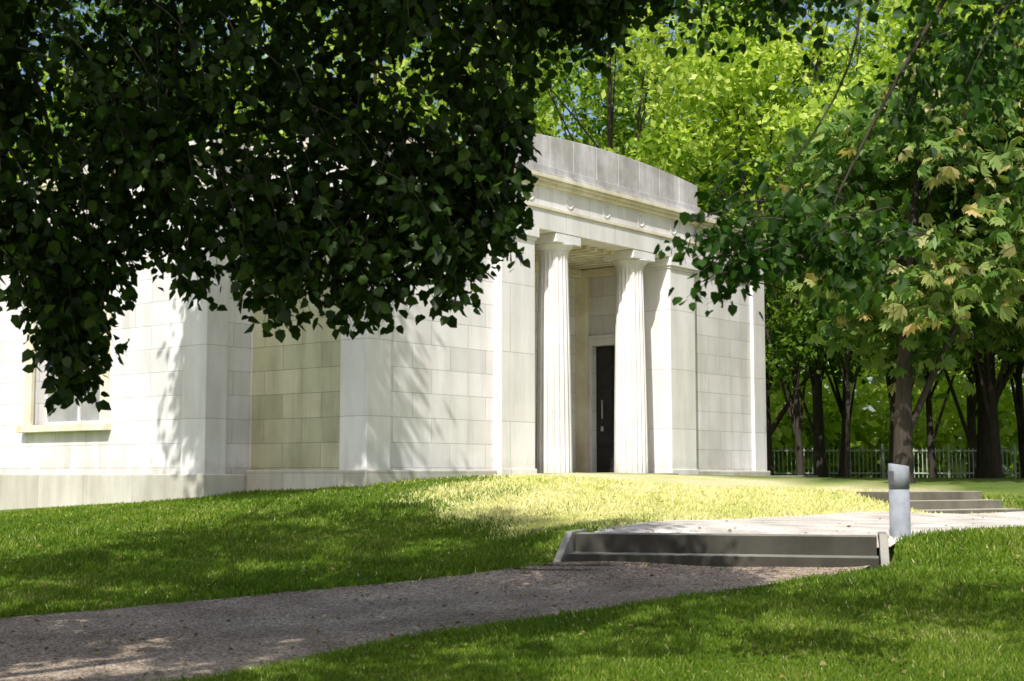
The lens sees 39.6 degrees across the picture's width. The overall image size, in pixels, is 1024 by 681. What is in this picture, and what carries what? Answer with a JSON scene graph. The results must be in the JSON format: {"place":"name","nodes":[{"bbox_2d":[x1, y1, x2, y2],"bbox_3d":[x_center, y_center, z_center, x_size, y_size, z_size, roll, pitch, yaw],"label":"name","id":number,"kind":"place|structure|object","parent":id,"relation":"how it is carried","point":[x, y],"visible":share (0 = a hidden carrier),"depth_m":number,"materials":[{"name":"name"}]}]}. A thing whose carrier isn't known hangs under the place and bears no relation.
{"place":"outdoors","nodes":[
{"label":"outdoors","id":0,"kind":"place"},
{"bbox_2d":[0,561,869,680],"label":"gravel path","id":1,"kind":"structure","parent":0,"point":[202,653],"depth_m":13.45,"materials":[{"name":"grey gravel"}]},
{"bbox_2d":[0,489,1023,680],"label":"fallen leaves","id":2,"kind":"object","parent":1,"relation":"on","point":[392,635],"visible":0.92,"depth_m":13.38,"materials":[{"name":"brown plant"}]},
{"bbox_2d":[0,472,1023,680],"bbox_3d":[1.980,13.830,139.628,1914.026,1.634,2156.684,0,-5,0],"label":"ground","id":3,"kind":"structure","parent":0,"point":[1003,486],"depth_m":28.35,"materials":[{"name":"green plant"}]},
{"bbox_2d":[6,0,283,180],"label":"broadleaf tree","id":4,"kind":"object","parent":3,"relation":"on","point":[116,11],"visible":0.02,"depth_m":50.90,"materials":[{"name":"green plant"}]},
{"bbox_2d":[0,0,696,415],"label":"linden tree","id":5,"kind":"object","parent":3,"relation":"on","point":[458,212],"visible":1,"depth_m":9.89,"materials":[{"name":"green plant"}]},
{"bbox_2d":[152,0,574,144],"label":"sunlit tree","id":6,"kind":"object","parent":3,"relation":"on","point":[414,45],"visible":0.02,"depth_m":49.02,"materials":[{"name":"green plant"}]},
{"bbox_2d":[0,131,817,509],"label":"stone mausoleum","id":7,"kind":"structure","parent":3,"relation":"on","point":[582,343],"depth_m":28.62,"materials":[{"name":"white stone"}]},
{"bbox_2d":[45,278,99,424],"bbox_3d":[-8.974,0.210,29.701,2.450,3.100,0.100,-4,-7,39],"label":"window","id":8,"kind":"structure","parent":7,"relation":"in","point":[86,413],"depth_m":29.70,"materials":[{"name":"white glass"}]},
{"bbox_2d":[596,346,614,472],"bbox_3d":[2.435,1.643,33.969,1.026,3.040,0.130,-4,-7,39],"label":"door","id":9,"kind":"structure","parent":7,"relation":"in","point":[605,356],"depth_m":34.10,"materials":[{"name":"black metal"}]},
{"bbox_2d":[9,16,1023,477],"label":"distant trees","id":10,"kind":"object","parent":3,"relation":"on","point":[865,436],"visible":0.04,"depth_m":69.39,"materials":[{"name":"green plant"}]},
{"bbox_2d":[363,0,841,217],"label":"sunlit tree","id":11,"kind":"object","parent":3,"relation":"on","point":[640,59],"visible":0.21,"depth_m":46.66,"materials":[{"name":"green plant"}]},
{"bbox_2d":[417,0,877,291],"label":"sunlit tree","id":12,"kind":"object","parent":3,"relation":"on","point":[622,119],"visible":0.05,"depth_m":57.52,"materials":[{"name":"green plant"}]},
{"bbox_2d":[553,529,889,569],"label":"garden steps","id":13,"kind":"structure","parent":3,"relation":"on","point":[747,550],"depth_m":16.27,"materials":[{"name":"concrete"}]},
{"bbox_2d":[630,7,879,475],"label":"sunlit tree","id":14,"kind":"object","parent":3,"relation":"on","point":[785,122],"visible":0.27,"depth_m":45.74,"materials":[{"name":"green plant"}]},
{"bbox_2d":[586,0,924,476],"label":"sunlit tree","id":15,"kind":"object","parent":3,"relation":"on","point":[834,56],"visible":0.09,"depth_m":50.56,"materials":[{"name":"green plant"}]},
{"bbox_2d":[750,175,843,475],"bbox_3d":[7.968,-0.671,40.145,5.132,9.649,6.193,0,-5,0],"label":"understorey tree","id":16,"kind":"object","parent":3,"relation":"on","point":[795,356],"visible":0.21,"depth_m":39.77,"materials":[{"name":"green plant"}]},
{"bbox_2d":[754,144,869,476],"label":"understorey tree","id":17,"kind":"object","parent":3,"relation":"on","point":[817,429],"visible":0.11,"depth_m":42.92,"materials":[{"name":"green plant"}]},
{"bbox_2d":[779,132,874,477],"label":"understorey tree","id":18,"kind":"object","parent":3,"relation":"on","point":[841,403],"visible":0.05,"depth_m":44.81,"materials":[{"name":"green plant"}]},
{"bbox_2d":[653,0,1023,320],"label":"maple tree","id":19,"kind":"object","parent":3,"relation":"on","point":[808,236],"visible":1,"depth_m":9.07,"materials":[{"name":"green plant"}]},
{"bbox_2d":[755,95,925,477],"bbox_3d":[9.152,-1.190,38.957,5.237,10.468,5.313,0,-5,0],"label":"understorey tree","id":20,"kind":"object","parent":3,"relation":"on","point":[848,354],"visible":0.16,"depth_m":38.38,"materials":[{"name":"green plant"}]},
{"bbox_2d":[735,99,980,476],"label":"broadleaf tree","id":21,"kind":"object","parent":3,"relation":"on","point":[889,381],"visible":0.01,"depth_m":40.93,"materials":[{"name":"green plant"}]},
{"bbox_2d":[744,51,1023,482],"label":"horse chestnut tree","id":22,"kind":"object","parent":3,"relation":"on","point":[917,324],"visible":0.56,"depth_m":29.57,"materials":[{"name":"green plant"}]},
{"bbox_2d":[772,444,1019,477],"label":"railing fence","id":23,"kind":"object","parent":3,"relation":"on","point":[882,461],"visible":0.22,"depth_m":53.79,"materials":[{"name":"metal"}]},
{"bbox_2d":[888,463,910,537],"bbox_3d":[4.495,1.903,16.515,0.247,0.949,0.236,0,-5,0],"label":"bollard light","id":24,"kind":"object","parent":3,"relation":"on","point":[899,500],"visible":0.94,"depth_m":16.43,"materials":[{"name":"grey paint"}]},
{"bbox_2d":[888,471,893,484],"bbox_3d":[4.396,1.594,16.494,0.015,0.160,0.090,2,-6,-25],"label":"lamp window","id":25,"kind":"structure","parent":24,"relation":"in","point":[890,473],"depth_m":16.48,"materials":[{"name":"grey glass"}]},
{"bbox_2d":[797,0,1023,477],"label":"broadleaf tree","id":26,"kind":"object","parent":3,"relation":"on","point":[969,428],"visible":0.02,"depth_m":61.73,"materials":[{"name":"green plant"}]},
{"bbox_2d":[802,0,1023,477],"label":"sunlit tree","id":27,"kind":"object","parent":3,"relation":"on","point":[982,469],"visible":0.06,"depth_m":44.04,"materials":[{"name":"green plant"}]},
{"bbox_2d":[869,191,974,477],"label":"understorey tree","id":28,"kind":"object","parent":3,"relation":"on","point":[931,434],"visible":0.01,"depth_m":41.81,"materials":[{"name":"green plant"}]},
{"bbox_2d":[835,2,1015,387],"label":"broadleaf tree","id":29,"kind":"object","parent":3,"relation":"on","point":[888,39],"visible":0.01,"depth_m":51.30,"materials":[{"name":"green plant"}]},
{"bbox_2d":[856,491,1022,513],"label":"stone steps","id":30,"kind":"structure","parent":3,"relation":"on","point":[959,502],"depth_m":25.34,"materials":[{"name":"grey stone"}]},
{"bbox_2d":[871,5,1023,368],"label":"horse chestnut tree","id":31,"kind":"object","parent":3,"relation":"on","point":[983,187],"visible":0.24,"depth_m":32.09,"materials":[{"name":"green plant"}]},
{"bbox_2d":[941,203,1023,477],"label":"understorey tree","id":32,"kind":"object","parent":3,"relation":"on","point":[991,400],"visible":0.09,"depth_m":39.87,"materials":[{"name":"green plant"}]},
{"bbox_2d":[995,342,1021,367],"bbox_3d":[14.382,-0.910,37.742,5.362,9.722,5.768,0,-5,0],"label":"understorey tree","id":33,"kind":"object","parent":3,"relation":"on","point":[1017,353],"visible":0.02,"depth_m":39.01,"materials":[{"name":"green plant"}]},
{"bbox_2d":[995,349,1023,477],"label":"understorey tree","id":34,"kind":"object","parent":3,"relation":"on","point":[1018,400],"visible":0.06,"depth_m":45.85,"materials":[{"name":"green plant"}]},
{"bbox_2d":[18,0,1023,470],"label":"sky","id":35,"kind":"structure","parent":0,"point":[578,92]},
{"bbox_2d":[595,511,1023,547],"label":"pale gravel path","id":36,"kind":"structure","parent":0,"point":[872,523],"depth_m":18.62,"materials":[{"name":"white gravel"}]}
]}

